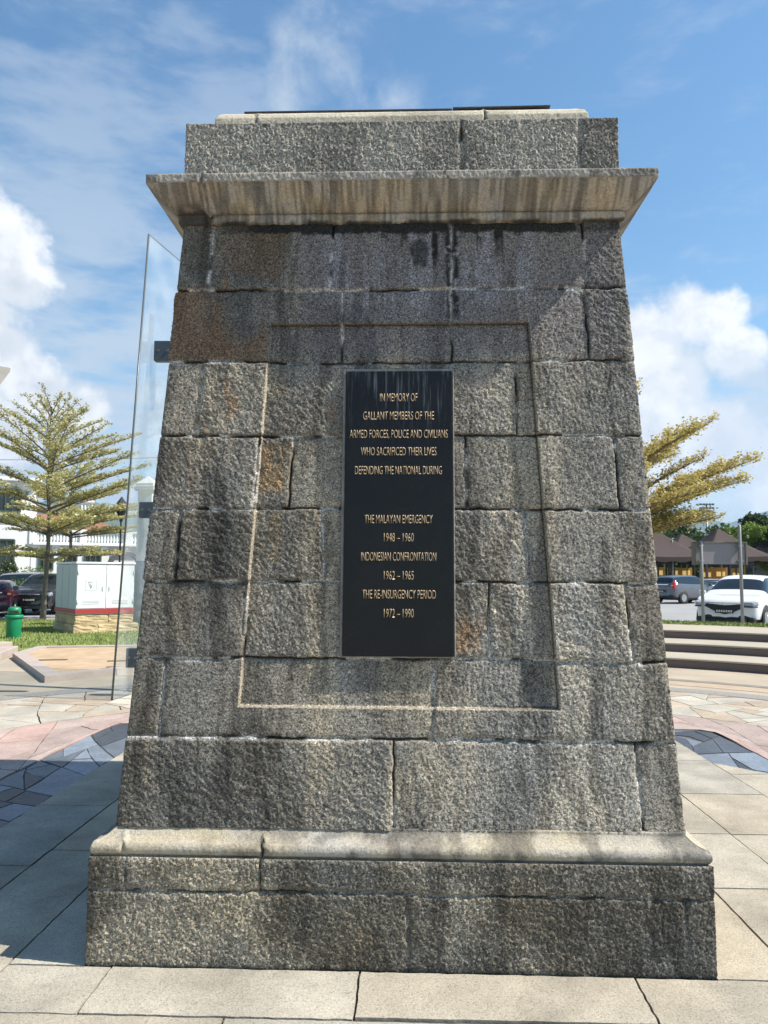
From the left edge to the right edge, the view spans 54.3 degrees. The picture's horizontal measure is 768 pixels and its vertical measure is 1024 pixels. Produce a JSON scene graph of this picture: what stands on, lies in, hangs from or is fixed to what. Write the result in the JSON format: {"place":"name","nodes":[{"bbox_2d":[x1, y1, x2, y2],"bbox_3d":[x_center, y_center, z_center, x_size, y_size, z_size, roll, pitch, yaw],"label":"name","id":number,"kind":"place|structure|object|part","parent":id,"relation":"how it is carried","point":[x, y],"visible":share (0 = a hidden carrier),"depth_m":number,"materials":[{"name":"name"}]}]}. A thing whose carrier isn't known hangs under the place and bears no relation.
{"place":"outdoors","nodes":[
{"label":"outdoors","id":0,"kind":"place"},
{"bbox_2d":[0,646,17,660],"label":"kerb stone","id":1,"kind":"object","parent":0,"point":[6,652],"visible":0.81,"depth_m":14.52,"materials":[{"name":"stone"}]},
{"bbox_2d":[0,656,22,667],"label":"plaza","id":2,"kind":"structure","parent":0,"point":[10,662],"depth_m":13.46,"materials":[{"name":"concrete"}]},
{"bbox_2d":[12,644,136,682],"bbox_3d":[-5.448,2.697,13.600,2.760,0.115,5.112,2,-5,-16],"label":"platform","id":3,"kind":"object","parent":2,"relation":"on","point":[46,664],"visible":0.67,"depth_m":13.16,"materials":[{"name":"concrete"}]},
{"bbox_2d":[0,609,132,619],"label":"road","id":4,"kind":"structure","parent":0,"point":[30,614],"depth_m":29.97,"materials":[{"name":"grey asphalt"}]},
{"bbox_2d":[0,558,18,575],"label":"shrub","id":5,"kind":"object","parent":4,"relation":"on","point":[7,567],"visible":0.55,"depth_m":42.70,"materials":[{"name":"green plant"}]},
{"bbox_2d":[0,580,24,613],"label":"parked car","id":6,"kind":"object","parent":4,"relation":"on","point":[9,593],"visible":0.59,"depth_m":28.02,"materials":[{"name":"purple paint"}]},
{"bbox_3d":[-14.654,2.795,27.874,1.147,0.264,0.295,2,-5,-18],"label":"rear window","id":7,"kind":"part","parent":6,"relation":"part of","materials":[{"name":"black glass"}]},
{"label":"side windows","id":8,"kind":"part","parent":6,"relation":"part of","materials":[{"name":"black glass"}]},
{"bbox_2d":[10,577,25,585],"bbox_3d":[-17.350,3.820,35.806,1.944,1.550,1.500,1,-5,-14],"label":"shrub","id":9,"kind":"object","parent":4,"relation":"on","point":[20,582],"visible":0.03,"depth_m":35.75,"materials":[{"name":"green plant"}]},
{"bbox_2d":[0,572,43,582],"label":"parked car","id":10,"kind":"object","parent":4,"relation":"on","point":[15,576],"visible":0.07,"depth_m":36.52,"materials":[{"name":"silver metal"}]},
{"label":"side windows","id":11,"kind":"part","parent":10,"relation":"part of","materials":[{"name":"black glass"}]},
{"bbox_2d":[20,566,50,572],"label":"shrub","id":12,"kind":"object","parent":4,"relation":"on","point":[32,569],"visible":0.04,"depth_m":41.78,"materials":[{"name":"green plant"}]},
{"bbox_2d":[17,573,56,613],"bbox_3d":[-14.129,3.396,31.307,2.110,1.684,4.424,1,-5,-8],"label":"parked car","id":13,"kind":"object","parent":4,"relation":"on","point":[30,591],"visible":0.5,"depth_m":29.58,"materials":[{"name":"grey paint"}]},
{"bbox_2d":[0,459,137,561],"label":"variegated tree","id":14,"kind":"object","parent":4,"relation":"on","point":[93,531],"visible":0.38,"depth_m":32.65,"materials":[{"name":"green plant"}]},
{"bbox_2d":[0,382,151,618],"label":"variegated tree","id":15,"kind":"object","parent":4,"relation":"on","point":[74,521],"visible":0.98,"depth_m":26.38,"materials":[{"name":"green plant"}]},
{"bbox_2d":[116,497,125,561],"bbox_3d":[-11.621,1.829,32.959,0.499,5.020,0.499,-2,-5,22],"label":"street lantern","id":16,"kind":"object","parent":4,"relation":"on","point":[121,500],"visible":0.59,"depth_m":32.98,"materials":[{"name":"white metal"}]},
{"bbox_2d":[0,476,136,574],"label":"white building","id":17,"kind":"structure","parent":0,"point":[8,537],"depth_m":45.68,"materials":[{"name":"paint"}]},
{"bbox_2d":[0,539,14,564],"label":"window","id":18,"kind":"structure","parent":17,"relation":"in","point":[3,542],"depth_m":44.80,"materials":[{"name":"grey"}]},
{"bbox_2d":[0,488,21,512],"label":"window","id":19,"kind":"structure","parent":17,"relation":"in","point":[4,500],"depth_m":45.02,"materials":[{"name":"grey glass"}]},
{"bbox_2d":[38,556,53,570],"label":"window","id":20,"kind":"structure","parent":17,"relation":"in","point":[41,563],"depth_m":45.57,"materials":[{"name":"grey glass"}]},
{"bbox_2d":[59,554,77,564],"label":"window","id":21,"kind":"structure","parent":17,"relation":"in","point":[74,558],"depth_m":46.17,"materials":[{"name":"grey glass"}]},
{"bbox_2d":[84,556,101,561],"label":"window","id":22,"kind":"structure","parent":17,"relation":"in","point":[86,558],"depth_m":46.74,"materials":[{"name":"grey glass"}]},
{"bbox_2d":[0,618,138,650],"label":"lawn","id":23,"kind":"structure","parent":0,"point":[40,634],"depth_m":18.29,"materials":[{"name":"green plant"}]},
{"bbox_2d":[0,366,9,383],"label":"roof canopy","id":24,"kind":"object","parent":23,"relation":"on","point":[4,372],"visible":1,"depth_m":21.29,"materials":[{"name":"beige paint"}]},
{"bbox_2d":[0,641,11,646],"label":"kerb stone","id":25,"kind":"object","parent":23,"relation":"on","point":[4,643],"visible":0.55,"depth_m":15.92,"materials":[{"name":"concrete"}]},
{"bbox_2d":[5,607,23,638],"bbox_3d":[-9.129,2.734,18.483,0.420,0.794,0.420,3,-6,-29],"label":"litter bin","id":26,"kind":"object","parent":23,"relation":"on","point":[14,617],"visible":0.92,"depth_m":18.35,"materials":[{"name":"green plastic"}]},
{"bbox_2d":[53,562,137,633],"bbox_3d":[-8.203,2.419,21.343,1.764,1.952,2.053,4,-6,-38],"label":"utility cabinet","id":27,"kind":"object","parent":23,"relation":"on","point":[87,597],"visible":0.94,"depth_m":20.55,"materials":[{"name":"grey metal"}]},
{"bbox_3d":[-7.937,2.029,20.323,0.758,1.160,0.038,4,-6,-38],"label":"door","id":28,"kind":"part","parent":27,"relation":"part of","materials":[{"name":"white paint"}]},
{"bbox_3d":[-7.322,2.072,20.802,0.758,1.160,0.038,4,-6,-38],"label":"door","id":29,"kind":"part","parent":27,"relation":"part of","materials":[{"name":"white paint"}]},
{"bbox_2d":[133,476,154,625],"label":"gate pillar","id":30,"kind":"structure","parent":23,"relation":"on","point":[144,488],"depth_m":23.00,"materials":[{"name":"white paint"}]},
{"bbox_2d":[0,689,767,1023],"bbox_3d":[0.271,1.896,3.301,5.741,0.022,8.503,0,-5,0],"label":"granite paving","id":31,"kind":"structure","parent":0,"point":[47,976],"depth_m":2.99,"materials":[{"name":"grey stone"}]},
{"bbox_2d":[85,105,717,980],"bbox_3d":[0.109,0.017,4.707,2.580,3.987,3.042,0,-5,2],"label":"war memorial","id":32,"kind":"object","parent":31,"relation":"on","point":[401,697],"visible":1,"depth_m":3.32,"materials":[{"name":"stone"}]},
{"bbox_2d":[0,724,767,827],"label":"slate paving","id":33,"kind":"structure","parent":0,"point":[81,765],"depth_m":6.45,"materials":[{"name":"grey stone"}]},
{"bbox_2d":[0,688,767,729],"bbox_3d":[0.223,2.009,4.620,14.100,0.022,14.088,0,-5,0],"label":"cream paving","id":34,"kind":"structure","parent":0,"point":[20,712],"depth_m":9.09,"materials":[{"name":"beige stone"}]},
{"bbox_2d":[111,234,179,699],"bbox_3d":[-2.849,-0.589,10.854,0.783,6.199,2.333,-1,-5,13],"label":"glass fin","id":35,"kind":"object","parent":34,"relation":"on","point":[161,350],"visible":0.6,"depth_m":9.93,"materials":[{"name":"clear glass"}]},
{"bbox_2d":[0,684,767,699],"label":"pebble strip","id":36,"kind":"object","parent":34,"relation":"on","point":[68,691],"visible":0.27,"depth_m":10.24,"materials":[{"name":"grey gravel"}]},
{"bbox_2d":[699,503,713,534],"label":"floodlight mast","id":37,"kind":"object","parent":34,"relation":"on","point":[706,504],"visible":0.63,"depth_m":150.29,"materials":[{"name":"metal"}]},
{"bbox_2d":[0,712,767,779],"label":"pink paving","id":38,"kind":"structure","parent":0,"point":[19,746],"depth_m":7.54,"materials":[{"name":"pink stone"}]},
{"bbox_2d":[0,667,767,695],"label":"concrete apron","id":39,"kind":"object","parent":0,"point":[18,680],"visible":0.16,"depth_m":11.44,"materials":[{"name":"beige concrete"}]},
{"bbox_2d":[663,624,767,673],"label":"terrace steps","id":40,"kind":"structure","parent":39,"relation":"on","point":[731,648],"depth_m":14.07,"materials":[{"name":"beige concrete"}]},
{"bbox_2d":[669,681,767,692],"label":"edging strip","id":41,"kind":"object","parent":39,"relation":"on","point":[753,689],"visible":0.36,"depth_m":10.99,"materials":[{"name":"stone"}]},
{"bbox_2d":[669,678,767,687],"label":"drain strip","id":42,"kind":"object","parent":39,"relation":"on","point":[719,683],"visible":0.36,"depth_m":11.30,"materials":[{"name":"grey concrete"}]},
{"bbox_2d":[0,0,767,522],"label":"sky","id":43,"kind":"structure","parent":0,"point":[97,97],"materials":[{"name":"blue"}]},
{"bbox_2d":[37,496,737,543],"bbox_3d":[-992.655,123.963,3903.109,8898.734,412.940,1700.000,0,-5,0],"label":"hills","id":44,"kind":"structure","parent":0,"point":[131,521],"depth_m":3673.22,"materials":[{"name":"green plant"}]},
{"bbox_2d":[660,600,696,621],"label":"car park","id":45,"kind":"structure","parent":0,"point":[673,609],"depth_m":33.90,"materials":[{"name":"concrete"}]},
{"bbox_2d":[656,564,671,576],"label":"food stall","id":46,"kind":"object","parent":45,"relation":"on","point":[660,571],"visible":0.27,"depth_m":56.65,"materials":[{"name":"yellow"}]},
{"bbox_2d":[671,540,673,574],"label":"lamp post","id":47,"kind":"object","parent":45,"relation":"on","point":[672,563],"visible":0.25,"depth_m":51.83,"materials":[{"name":"metal"}]},
{"bbox_2d":[653,532,706,578],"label":"canopy tent","id":48,"kind":"object","parent":45,"relation":"on","point":[666,549],"visible":0.27,"depth_m":51.16,"materials":[{"name":"brown fabric"}]},
{"bbox_2d":[656,528,704,575],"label":"broadleaf tree","id":49,"kind":"object","parent":45,"relation":"on","point":[679,564],"visible":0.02,"depth_m":67.15,"materials":[{"name":"green plant"}]},
{"bbox_2d":[667,565,699,575],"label":"food stall","id":50,"kind":"object","parent":45,"relation":"on","point":[683,571],"visible":0.26,"depth_m":60.66,"materials":[{"name":"yellow"}]},
{"bbox_2d":[657,575,712,603],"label":"parked car","id":51,"kind":"object","parent":45,"relation":"on","point":[683,589],"visible":0.56,"depth_m":42.52,"materials":[{"name":"grey paint"}]},
{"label":"rear window","id":52,"kind":"part","parent":51,"relation":"part of","materials":[{"name":"black glass"}]},
{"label":"side windows","id":53,"kind":"part","parent":51,"relation":"part of","materials":[{"name":"black glass"}]},
{"bbox_2d":[663,525,712,572],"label":"broadleaf tree","id":54,"kind":"object","parent":45,"relation":"on","point":[694,529],"visible":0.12,"depth_m":76.93,"materials":[{"name":"green plant"}]},
{"bbox_2d":[669,531,730,575],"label":"canopy tent","id":55,"kind":"object","parent":45,"relation":"on","point":[683,540],"visible":0.26,"depth_m":57.34,"materials":[{"name":"brown fabric"}]},
{"bbox_2d":[695,522,729,577],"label":"broadleaf tree","id":56,"kind":"object","parent":45,"relation":"on","point":[711,529],"visible":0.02,"depth_m":85.75,"materials":[{"name":"green plant"}]},
{"bbox_2d":[699,565,736,578],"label":"food stall","id":57,"kind":"object","parent":45,"relation":"on","point":[717,573],"visible":0.25,"depth_m":57.66,"materials":[{"name":"yellow"}]},
{"bbox_2d":[670,526,767,578],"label":"canopy tent","id":58,"kind":"object","parent":45,"relation":"on","point":[754,554],"visible":0.35,"depth_m":54.05,"materials":[{"name":"brown fabric"}]},
{"bbox_2d":[691,525,747,622],"bbox_3d":[8.731,1.762,19.411,1.390,2.868,0.256,0,-5,0],"label":"sign board","id":59,"kind":"object","parent":45,"relation":"on","point":[702,553],"visible":0.98,"depth_m":19.45,"materials":[{"name":"metal"}]},
{"bbox_2d":[694,575,767,623],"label":"parked car","id":60,"kind":"object","parent":45,"relation":"on","point":[722,599],"visible":0.89,"depth_m":21.32,"materials":[{"name":"white paint"}]},
{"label":"side windows","id":61,"kind":"part","parent":60,"relation":"part of","materials":[{"name":"black glass"}]},
{"bbox_2d":[724,526,745,538],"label":"broadleaf tree","id":62,"kind":"object","parent":45,"relation":"on","point":[731,531],"visible":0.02,"depth_m":69.61,"materials":[{"name":"green plant"}]},
{"bbox_2d":[731,566,749,574],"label":"food stall","id":63,"kind":"object","parent":45,"relation":"on","point":[732,571],"visible":0.16,"depth_m":62.67,"materials":[{"name":"yellow"}]},
{"bbox_2d":[715,542,767,574],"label":"canopy tent","id":64,"kind":"object","parent":45,"relation":"on","point":[761,547],"visible":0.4,"depth_m":59.06,"materials":[{"name":"brown fabric"}]},
{"bbox_2d":[718,563,767,575],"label":"tiled house","id":65,"kind":"structure","parent":45,"relation":"on","point":[758,572],"depth_m":64.25,"materials":[{"name":"brown tile"}]},
{"bbox_2d":[747,568,766,575],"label":"window","id":66,"kind":"structure","parent":65,"relation":"in","point":[756,572],"depth_m":64.13,"materials":[{"name":"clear glass"}]},
{"bbox_2d":[733,521,767,575],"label":"broadleaf tree","id":67,"kind":"object","parent":45,"relation":"on","point":[754,534],"visible":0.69,"depth_m":60.24,"materials":[{"name":"green plant"}]},
{"bbox_2d":[737,511,767,528],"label":"broadleaf tree","id":68,"kind":"object","parent":45,"relation":"on","point":[759,519],"visible":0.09,"depth_m":68.95,"materials":[{"name":"green plant"}]},
{"bbox_2d":[704,579,719,585],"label":"parked car","id":69,"kind":"object","parent":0,"point":[713,582],"visible":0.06,"depth_m":49.04,"materials":[{"name":"silver metal"}]},
{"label":"side windows","id":70,"kind":"part","parent":69,"relation":"part of","materials":[{"name":"black glass"}]},
{"bbox_2d":[662,619,767,627],"bbox_3d":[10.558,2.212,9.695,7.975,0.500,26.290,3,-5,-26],"label":"grass bank","id":71,"kind":"structure","parent":0,"point":[726,625],"depth_m":16.88,"materials":[{"name":"green plant"}]},
{"bbox_2d":[636,372,764,534],"bbox_3d":[6.391,-0.606,19.702,5.859,6.807,6.133,-4,-7,43],"label":"golden tree","id":72,"kind":"object","parent":71,"relation":"on","point":[663,500],"visible":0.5,"depth_m":19.13,"materials":[{"name":"yellow plant"}]},
{"bbox_2d":[729,511,767,524],"bbox_3d":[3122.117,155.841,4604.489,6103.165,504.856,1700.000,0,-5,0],"label":"hills","id":73,"kind":"structure","parent":0,"point":[736,523],"depth_m":4570.71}
]}

